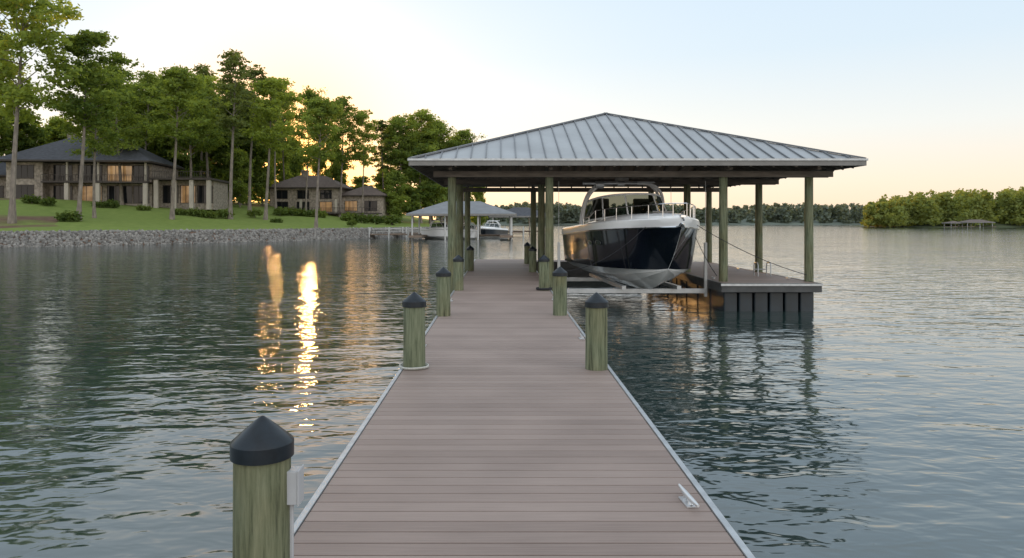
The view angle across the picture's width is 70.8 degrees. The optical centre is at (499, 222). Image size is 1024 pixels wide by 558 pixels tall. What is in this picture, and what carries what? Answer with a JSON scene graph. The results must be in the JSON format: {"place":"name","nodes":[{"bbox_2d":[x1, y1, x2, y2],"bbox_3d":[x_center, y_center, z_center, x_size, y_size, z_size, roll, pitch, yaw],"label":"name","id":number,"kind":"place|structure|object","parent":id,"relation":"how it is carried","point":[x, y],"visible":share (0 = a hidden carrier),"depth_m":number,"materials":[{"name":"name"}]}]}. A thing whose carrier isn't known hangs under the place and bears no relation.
{"place":"outdoors","nodes":[
{"label":"outdoors","id":0,"kind":"place"},
{"bbox_2d":[0,198,439,245],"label":"ground","id":1,"kind":"structure","parent":0,"point":[34,217],"depth_m":99.38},
{"bbox_2d":[0,107,20,162],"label":"tree","id":2,"kind":"object","parent":1,"relation":"on","point":[5,145],"visible":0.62,"depth_m":118.80,"materials":[{"name":"green plant"}]},
{"bbox_2d":[0,32,49,133],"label":"tree","id":3,"kind":"object","parent":1,"relation":"on","point":[5,125],"visible":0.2,"depth_m":110.75,"materials":[{"name":"green plant"}]},
{"bbox_2d":[0,108,53,153],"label":"tree","id":4,"kind":"object","parent":1,"relation":"on","point":[31,136],"visible":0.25,"depth_m":122.30,"materials":[{"name":"green plant"}]},
{"bbox_2d":[20,194,41,203],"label":"shrub","id":5,"kind":"object","parent":1,"relation":"on","point":[27,199],"visible":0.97,"depth_m":100.67,"materials":[{"name":"green plant"}]},
{"bbox_2d":[0,0,90,223],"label":"tree","id":6,"kind":"object","parent":1,"relation":"on","point":[51,39],"visible":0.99,"depth_m":82.07,"materials":[{"name":"green plant"}]},
{"bbox_2d":[39,196,56,205],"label":"shrub","id":7,"kind":"object","parent":1,"relation":"on","point":[49,201],"visible":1,"depth_m":100.62,"materials":[{"name":"green plant"}]},
{"bbox_2d":[34,116,73,144],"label":"tree","id":8,"kind":"object","parent":1,"relation":"on","point":[54,126],"visible":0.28,"depth_m":129.36,"materials":[{"name":"green plant"}]},
{"bbox_2d":[54,210,82,221],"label":"shrub","id":9,"kind":"object","parent":1,"relation":"on","point":[64,216],"visible":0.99,"depth_m":85.69,"materials":[{"name":"green plant"}]},
{"bbox_2d":[60,71,121,217],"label":"tree","id":10,"kind":"object","parent":1,"relation":"on","point":[107,136],"visible":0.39,"depth_m":93.05,"materials":[{"name":"green plant"}]},
{"bbox_2d":[40,29,143,220],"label":"tree","id":11,"kind":"object","parent":1,"relation":"on","point":[84,42],"visible":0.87,"depth_m":87.54,"materials":[{"name":"green plant"}]},
{"bbox_2d":[59,59,154,204],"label":"tree","id":12,"kind":"object","parent":1,"relation":"on","point":[125,141],"visible":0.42,"depth_m":111.63,"materials":[{"name":"green plant"}]},
{"bbox_2d":[104,199,119,207],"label":"shrub","id":13,"kind":"object","parent":1,"relation":"on","point":[113,204],"visible":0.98,"depth_m":105.64,"materials":[{"name":"green plant"}]},
{"bbox_2d":[0,132,228,209],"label":"lake house","id":14,"kind":"structure","parent":1,"relation":"on","point":[52,169],"depth_m":112.04,"materials":[{"name":"stone"}]},
{"bbox_2d":[16,185,33,197],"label":"window","id":15,"kind":"structure","parent":14,"relation":"in","point":[21,190],"depth_m":109.18,"materials":[{"name":"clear glass"}]},
{"bbox_2d":[16,165,33,178],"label":"window","id":16,"kind":"structure","parent":14,"relation":"in","point":[23,171],"depth_m":109.19,"materials":[{"name":"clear glass"}]},
{"bbox_2d":[53,185,72,199],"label":"window","id":17,"kind":"structure","parent":14,"relation":"in","point":[58,190],"depth_m":111.59,"materials":[{"name":"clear glass"}]},
{"bbox_2d":[53,165,72,180],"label":"window","id":18,"kind":"structure","parent":14,"relation":"in","point":[57,169],"depth_m":111.61,"materials":[{"name":"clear glass"}]},
{"bbox_2d":[78,165,101,180],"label":"window","id":19,"kind":"structure","parent":14,"relation":"in","point":[88,169],"depth_m":112.05,"materials":[{"name":"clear glass"}]},
{"bbox_2d":[82,186,101,200],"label":"window","id":20,"kind":"structure","parent":14,"relation":"in","point":[87,190],"depth_m":112.02,"materials":[{"name":"brown"}]},
{"bbox_2d":[107,186,132,203],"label":"window","id":21,"kind":"structure","parent":14,"relation":"in","point":[112,191],"depth_m":112.57,"materials":[{"name":"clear glass"}]},
{"bbox_2d":[107,165,132,180],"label":"window","id":22,"kind":"structure","parent":14,"relation":"in","point":[112,170],"depth_m":112.49,"materials":[{"name":"clear"}]},
{"bbox_2d":[133,186,148,203],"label":"window","id":23,"kind":"structure","parent":14,"relation":"in","point":[137,190],"depth_m":112.79,"materials":[{"name":"grey glass"}]},
{"bbox_2d":[133,165,148,181],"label":"window","id":24,"kind":"structure","parent":14,"relation":"in","point":[137,169],"depth_m":112.82,"materials":[{"name":"grey glass"}]},
{"bbox_2d":[163,185,177,202],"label":"window","id":25,"kind":"structure","parent":14,"relation":"in","point":[167,189],"depth_m":114.71,"materials":[{"name":"black glass"}]},
{"bbox_2d":[180,185,195,202],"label":"window","id":26,"kind":"structure","parent":14,"relation":"in","point":[184,189],"depth_m":114.99,"materials":[{"name":"brown"}]},
{"bbox_2d":[197,185,212,202],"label":"window","id":27,"kind":"structure","parent":14,"relation":"in","point":[201,189],"depth_m":115.24,"materials":[{"name":"black glass"}]},
{"bbox_2d":[117,70,171,149],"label":"tree","id":28,"kind":"object","parent":1,"relation":"on","point":[146,79],"visible":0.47,"depth_m":123.61,"materials":[{"name":"green plant"}]},
{"bbox_2d":[127,93,172,156],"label":"tree","id":29,"kind":"object","parent":1,"relation":"on","point":[157,148],"visible":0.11,"depth_m":132.18,"materials":[{"name":"green plant"}]},
{"bbox_2d":[150,97,196,177],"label":"tree","id":30,"kind":"object","parent":1,"relation":"on","point":[181,162],"visible":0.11,"depth_m":132.99,"materials":[{"name":"green plant"}]},
{"bbox_2d":[143,64,212,219],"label":"tree","id":31,"kind":"object","parent":1,"relation":"on","point":[178,82],"visible":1,"depth_m":99.33,"materials":[{"name":"green plant"}]},
{"bbox_2d":[154,75,225,177],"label":"tree","id":32,"kind":"object","parent":1,"relation":"on","point":[204,130],"visible":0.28,"depth_m":116.89,"materials":[{"name":"green plant"}]},
{"bbox_2d":[186,207,203,215],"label":"shrub","id":33,"kind":"object","parent":1,"relation":"on","point":[192,212],"visible":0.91,"depth_m":105.56,"materials":[{"name":"green plant"}]},
{"bbox_2d":[166,74,239,177],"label":"tree","id":34,"kind":"object","parent":1,"relation":"on","point":[208,79],"visible":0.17,"depth_m":125.72,"materials":[{"name":"green plant"}]},
{"bbox_2d":[168,93,240,180],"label":"tree","id":35,"kind":"object","parent":1,"relation":"on","point":[218,172],"visible":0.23,"depth_m":132.10,"materials":[{"name":"green plant"}]},
{"bbox_2d":[189,64,223,177],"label":"tree","id":36,"kind":"object","parent":1,"relation":"on","point":[203,70],"visible":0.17,"depth_m":130.07,"materials":[{"name":"green plant"}]},
{"bbox_2d":[198,209,218,217],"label":"shrub","id":37,"kind":"object","parent":1,"relation":"on","point":[209,214],"visible":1,"depth_m":105.68,"materials":[{"name":"green plant"}]},
{"bbox_2d":[205,48,261,218],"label":"tree","id":38,"kind":"object","parent":1,"relation":"on","point":[231,62],"visible":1,"depth_m":108.03,"materials":[{"name":"green plant"}]},
{"bbox_2d":[209,103,261,203],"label":"tree","id":39,"kind":"object","parent":1,"relation":"on","point":[228,166],"visible":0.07,"depth_m":137.33,"materials":[{"name":"green plant"}]},
{"bbox_2d":[0,226,476,247],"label":"stone revetment","id":40,"kind":"object","parent":1,"relation":"on","point":[70,238],"visible":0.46,"depth_m":83.46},
{"bbox_2d":[223,148,255,206],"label":"tree","id":41,"kind":"object","parent":1,"relation":"on","point":[240,165],"visible":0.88,"depth_m":127.45,"materials":[{"name":"green plant"}]},
{"bbox_2d":[217,79,263,204],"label":"tree","id":42,"kind":"object","parent":1,"relation":"on","point":[241,146],"visible":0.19,"depth_m":134.32,"materials":[{"name":"green plant"}]},
{"bbox_2d":[227,67,272,214],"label":"tree","id":43,"kind":"object","parent":1,"relation":"on","point":[255,73],"visible":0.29,"depth_m":120.07,"materials":[{"name":"green plant"}]},
{"bbox_2d":[227,111,280,204],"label":"tree","id":44,"kind":"object","parent":1,"relation":"on","point":[258,152],"visible":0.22,"depth_m":139.09,"materials":[{"name":"green plant"}]},
{"bbox_2d":[246,209,262,216],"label":"shrub","id":45,"kind":"object","parent":1,"relation":"on","point":[253,213],"visible":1,"depth_m":115.60,"materials":[{"name":"green plant"}]},
{"bbox_2d":[253,121,276,205],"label":"tree","id":46,"kind":"object","parent":1,"relation":"on","point":[259,192],"visible":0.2,"depth_m":140.65,"materials":[{"name":"green plant"}]},
{"bbox_2d":[239,76,309,219],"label":"tree","id":47,"kind":"object","parent":1,"relation":"on","point":[270,110],"visible":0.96,"depth_m":113.36,"materials":[{"name":"green plant"}]},
{"bbox_2d":[265,86,287,208],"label":"tree","id":48,"kind":"object","parent":1,"relation":"on","point":[281,141],"visible":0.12,"depth_m":128.07,"materials":[{"name":"green plant"}]},
{"bbox_2d":[272,206,287,215],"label":"shrub","id":49,"kind":"object","parent":1,"relation":"on","point":[280,211],"visible":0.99,"depth_m":123.30,"materials":[{"name":"green plant"}]},
{"bbox_2d":[270,140,294,183],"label":"tree","id":50,"kind":"object","parent":1,"relation":"on","point":[279,171],"visible":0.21,"depth_m":155.07,"materials":[{"name":"green plant"}]},
{"bbox_2d":[273,87,298,180],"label":"tree","id":51,"kind":"object","parent":1,"relation":"on","point":[289,106],"visible":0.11,"depth_m":149.63,"materials":[{"name":"green plant"}]},
{"bbox_2d":[283,206,302,215],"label":"shrub","id":52,"kind":"object","parent":1,"relation":"on","point":[292,211],"visible":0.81,"depth_m":125.64,"materials":[{"name":"green plant"}]},
{"bbox_2d":[287,137,301,178],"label":"tree","id":53,"kind":"object","parent":1,"relation":"on","point":[293,167],"visible":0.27,"depth_m":165.33,"materials":[{"name":"green plant"}]},
{"bbox_2d":[282,85,332,210],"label":"tree","id":54,"kind":"object","parent":1,"relation":"on","point":[309,93],"visible":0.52,"depth_m":132.99,"materials":[{"name":"green plant"}]},
{"bbox_2d":[232,186,402,211],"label":"undergrowth","id":55,"kind":"object","parent":1,"relation":"on","point":[256,198],"depth_m":160.00,"materials":[{"name":"green plant"}]},
{"bbox_2d":[309,208,327,217],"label":"shrub","id":56,"kind":"object","parent":1,"relation":"on","point":[321,214],"visible":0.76,"depth_m":127.45,"materials":[{"name":"green plant"}]},
{"bbox_2d":[294,94,347,227],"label":"tree","id":57,"kind":"object","parent":1,"relation":"on","point":[319,112],"visible":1,"depth_m":102.42,"materials":[{"name":"green plant"}]},
{"bbox_2d":[309,157,332,177],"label":"tree","id":58,"kind":"object","parent":1,"relation":"on","point":[326,171],"visible":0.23,"depth_m":149.17,"materials":[{"name":"green plant"}]},
{"bbox_2d":[264,170,391,217],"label":"lake house","id":59,"kind":"structure","parent":1,"relation":"on","point":[290,192],"depth_m":142.59,"materials":[{"name":"stone"}]},
{"bbox_2d":[276,190,287,198],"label":"window","id":60,"kind":"structure","parent":59,"relation":"in","point":[281,194],"depth_m":142.55,"materials":[{"name":"black glass"}]},
{"bbox_2d":[319,202,331,211],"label":"window","id":61,"kind":"structure","parent":59,"relation":"in","point":[326,205],"depth_m":141.96,"materials":[{"name":"brown"}]},
{"bbox_2d":[320,190,331,198],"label":"window","id":62,"kind":"structure","parent":59,"relation":"in","point":[324,194],"depth_m":141.96,"materials":[{"name":"black glass"}]},
{"bbox_2d":[345,201,356,210],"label":"window","id":63,"kind":"structure","parent":59,"relation":"in","point":[351,205],"depth_m":143.11,"materials":[{"name":"brown"}]},
{"bbox_2d":[364,201,376,210],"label":"window","id":64,"kind":"structure","parent":59,"relation":"in","point":[368,205],"depth_m":142.86,"materials":[{"name":"black glass"}]},
{"bbox_2d":[329,149,348,185],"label":"tree","id":65,"kind":"object","parent":1,"relation":"on","point":[336,173],"visible":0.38,"depth_m":150.52,"materials":[{"name":"green plant"}]},
{"bbox_2d":[315,95,368,216],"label":"tree","id":66,"kind":"object","parent":1,"relation":"on","point":[341,158],"visible":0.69,"depth_m":138.97,"materials":[{"name":"green plant"}]},
{"bbox_2d":[340,212,355,220],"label":"shrub","id":67,"kind":"object","parent":1,"relation":"on","point":[347,216],"visible":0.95,"depth_m":129.13,"materials":[{"name":"green plant"}]},
{"bbox_2d":[353,213,370,222],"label":"shrub","id":68,"kind":"object","parent":1,"relation":"on","point":[363,218],"visible":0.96,"depth_m":130.56,"materials":[{"name":"green plant"}]},
{"bbox_2d":[351,175,373,189],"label":"tree","id":69,"kind":"object","parent":1,"relation":"on","point":[357,181],"visible":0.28,"depth_m":148.98,"materials":[{"name":"green plant"}]},
{"bbox_2d":[345,109,380,214],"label":"tree","id":70,"kind":"object","parent":1,"relation":"on","point":[363,154],"visible":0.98,"depth_m":139.01,"materials":[{"name":"green plant"}]},
{"bbox_2d":[368,214,385,224],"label":"shrub","id":71,"kind":"object","parent":1,"relation":"on","point":[375,219],"visible":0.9,"depth_m":132.48,"materials":[{"name":"green plant"}]},
{"bbox_2d":[371,167,389,189],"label":"tree","id":72,"kind":"object","parent":1,"relation":"on","point":[378,181],"visible":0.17,"depth_m":156.68,"materials":[{"name":"green plant"}]},
{"bbox_2d":[364,119,397,189],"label":"tree","id":73,"kind":"object","parent":1,"relation":"on","point":[381,148],"visible":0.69,"depth_m":148.96,"materials":[{"name":"green plant"}]},
{"bbox_2d":[374,125,400,178],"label":"tree","id":74,"kind":"object","parent":1,"relation":"on","point":[379,161],"visible":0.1,"depth_m":158.85,"materials":[{"name":"green plant"}]},
{"bbox_2d":[383,214,402,224],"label":"shrub","id":75,"kind":"object","parent":1,"relation":"on","point":[392,219],"visible":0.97,"depth_m":134.95,"materials":[{"name":"green plant"}]},
{"bbox_2d":[379,168,410,216],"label":"tree","id":76,"kind":"object","parent":1,"relation":"on","point":[396,199],"visible":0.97,"depth_m":144.78,"materials":[{"name":"green plant"}]},
{"bbox_2d":[377,113,420,221],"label":"tree","id":77,"kind":"object","parent":1,"relation":"on","point":[397,129],"visible":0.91,"depth_m":147.89,"materials":[{"name":"green plant"}]},
{"bbox_2d":[387,136,439,222],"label":"tree","id":78,"kind":"object","parent":1,"relation":"on","point":[412,192],"visible":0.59,"depth_m":149.79,"materials":[{"name":"green plant"}]},
{"bbox_2d":[397,108,441,222],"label":"tree","id":79,"kind":"object","parent":1,"relation":"on","point":[420,116],"visible":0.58,"depth_m":151.46,"materials":[{"name":"green plant"}]},
{"bbox_2d":[412,130,447,223],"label":"tree","id":80,"kind":"object","parent":1,"relation":"on","point":[440,192],"visible":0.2,"depth_m":153.13,"materials":[{"name":"green plant"}]},
{"bbox_2d":[420,117,464,222],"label":"tree","id":81,"kind":"object","parent":1,"relation":"on","point":[442,133],"visible":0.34,"depth_m":155.50,"materials":[{"name":"green plant"}]},
{"bbox_2d":[449,129,485,225],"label":"tree","id":82,"kind":"object","parent":1,"relation":"on","point":[466,138],"visible":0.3,"depth_m":158.52,"materials":[{"name":"green plant"}]},
{"bbox_2d":[470,187,488,224],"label":"tree","id":83,"kind":"object","parent":1,"relation":"on","point":[478,196],"visible":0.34,"depth_m":167.27,"materials":[{"name":"green plant"}]},
{"bbox_2d":[0,225,1023,557],"bbox_3d":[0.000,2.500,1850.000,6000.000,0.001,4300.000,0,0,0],"label":"water","id":84,"kind":"structure","parent":0,"point":[870,405],"depth_m":11.44,"materials":[{"name":"grey liquid"}]},
{"bbox_2d":[230,415,303,557],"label":"mooring post","id":85,"kind":"object","parent":84,"relation":"in","point":[268,486],"visible":1,"depth_m":2.94,"materials":[{"name":"wood"}]},
{"bbox_2d":[368,227,427,237],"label":"dock","id":86,"kind":"object","parent":84,"relation":"in","point":[388,231],"visible":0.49,"depth_m":111.65,"materials":[{"name":"grey wood"}]},
{"bbox_2d":[402,292,425,369],"bbox_3d":[-1.000,2.057,8.400,0.279,2.486,0.279,0,0,42],"label":"mooring post","id":87,"kind":"object","parent":84,"relation":"in","point":[413,304],"visible":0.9,"depth_m":8.29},
{"bbox_2d":[421,220,447,238],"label":"motor boat","id":88,"kind":"object","parent":84,"relation":"on","point":[434,231],"visible":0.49,"depth_m":105.37,"materials":[{"name":"white plastic"}]},
{"bbox_2d":[436,267,450,316],"bbox_3d":[-1.030,2.057,13.100,0.279,2.486,0.279,0,0,-37],"label":"mooring post","id":89,"kind":"object","parent":84,"relation":"in","point":[443,274],"visible":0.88,"depth_m":12.99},
{"bbox_2d":[453,255,463,290],"bbox_3d":[-1.040,2.057,18.000,0.279,2.486,0.279,0,0,-5],"label":"mooring post","id":90,"kind":"object","parent":84,"relation":"in","point":[458,278],"visible":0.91,"depth_m":17.89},
{"bbox_2d":[406,201,516,239],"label":"boathouse","id":91,"kind":"object","parent":84,"relation":"in","point":[478,209],"visible":0.63,"depth_m":102.08,"materials":[{"name":"white paint"}]},
{"bbox_2d":[466,245,473,270],"bbox_3d":[-1.040,2.057,25.200,0.279,2.486,0.279,0,0,-30],"label":"mooring post","id":92,"kind":"object","parent":84,"relation":"in","point":[470,257],"visible":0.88,"depth_m":25.09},
{"bbox_2d":[463,223,476,239],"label":"motor boat","id":93,"kind":"object","parent":84,"relation":"on","point":[473,231],"visible":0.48,"depth_m":104.02,"materials":[{"name":"white plastic"}]},
{"bbox_2d":[481,221,507,236],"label":"motor boat","id":94,"kind":"object","parent":84,"relation":"on","point":[491,228],"visible":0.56,"depth_m":119.18,"materials":[{"name":"white plastic"}]},
{"bbox_2d":[489,207,554,233],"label":"boathouse","id":95,"kind":"object","parent":84,"relation":"in","point":[522,212],"visible":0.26,"depth_m":152.49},
{"bbox_2d":[294,259,754,557],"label":"dock","id":96,"kind":"object","parent":84,"relation":"on","point":[505,424],"visible":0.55,"depth_m":5.09,"materials":[{"name":"wood"}]},
{"bbox_2d":[524,242,530,263],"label":"mooring post","id":97,"kind":"object","parent":84,"relation":"in","point":[527,245],"visible":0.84,"depth_m":29.38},
{"bbox_2d":[529,246,536,271],"bbox_3d":[1.120,2.057,24.600,0.279,2.486,0.279,0,0,14],"label":"mooring post","id":98,"kind":"object","parent":84,"relation":"in","point":[532,260],"visible":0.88,"depth_m":24.49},
{"bbox_2d":[538,255,549,290],"bbox_3d":[1.100,2.057,18.000,0.279,2.486,0.279,0,0,1],"label":"mooring post","id":99,"kind":"object","parent":84,"relation":"in","point":[543,260],"visible":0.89,"depth_m":17.89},
{"bbox_2d":[552,267,567,315],"bbox_3d":[1.100,2.057,13.200,0.279,2.486,0.279,0,0,-24],"label":"mooring post","id":100,"kind":"object","parent":84,"relation":"in","point":[559,274],"visible":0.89,"depth_m":13.09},
{"bbox_2d":[537,260,590,276],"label":"walkway","id":101,"kind":"structure","parent":84,"relation":"on","point":[566,266],"depth_m":31.00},
{"bbox_2d":[584,292,608,370],"bbox_3d":[1.120,2.057,8.360,0.279,2.486,0.279,0,0,11],"label":"mooring post","id":102,"kind":"object","parent":84,"relation":"in","point":[596,304],"visible":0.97,"depth_m":8.25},
{"bbox_2d":[407,112,867,308],"bbox_3d":[3.765,-0.207,25.695,12.590,7.414,12.111,0,0,0],"label":"boathouse","id":103,"kind":"object","parent":84,"relation":"in","point":[604,146],"visible":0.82,"depth_m":20.88,"materials":[{"name":"metal"}]},
{"bbox_2d":[557,181,706,296],"bbox_3d":[3.910,0.451,23.550,4.420,3.498,5.307,0,0,0],"label":"lift","id":104,"kind":"object","parent":103,"relation":"hanging from","point":[621,288],"visible":0.56,"depth_m":21.27,"materials":[{"name":"white paint"}]},
{"bbox_2d":[561,178,699,288],"bbox_3d":[4.255,0.260,22.847,3.230,3.580,8.810,0,0,-6],"label":"motor boat","id":105,"kind":"object","parent":104,"relation":"on","point":[659,249],"visible":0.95,"depth_m":20.58,"materials":[{"name":"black plastic"}]},
{"bbox_2d":[659,262,822,310],"bbox_3d":[7.510,2.132,25.456,2.820,0.976,11.191,0,0,0],"label":"floating dock","id":106,"kind":"object","parent":84,"relation":"on","point":[742,289],"visible":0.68,"depth_m":20.21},
{"bbox_2d":[960,220,995,227],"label":"boathouse","id":107,"kind":"object","parent":84,"relation":"in","point":[976,221],"visible":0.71,"depth_m":318.18,"materials":[{"name":"grey"}]},
{"bbox_2d":[0,0,1023,219],"label":"sky","id":108,"kind":"structure","parent":0,"point":[930,92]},
{"bbox_2d":[470,216,860,224],"bbox_3d":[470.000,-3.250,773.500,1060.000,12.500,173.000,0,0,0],"label":"hill","id":109,"kind":"structure","parent":0,"point":[797,222],"depth_m":693.15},
{"bbox_2d":[435,201,876,224],"bbox_3d":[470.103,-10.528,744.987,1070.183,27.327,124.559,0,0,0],"label":"forest","id":110,"kind":"object","parent":109,"relation":"on","point":[785,212],"visible":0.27,"depth_m":701.40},
{"bbox_2d":[856,209,1023,226],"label":"hill","id":111,"kind":"structure","parent":0,"point":[996,225],"depth_m":355.27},
{"bbox_2d":[859,186,1023,226],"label":"forest","id":112,"kind":"object","parent":111,"relation":"on","point":[921,208],"visible":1,"depth_m":350.60,"materials":[{"name":"green plant"}]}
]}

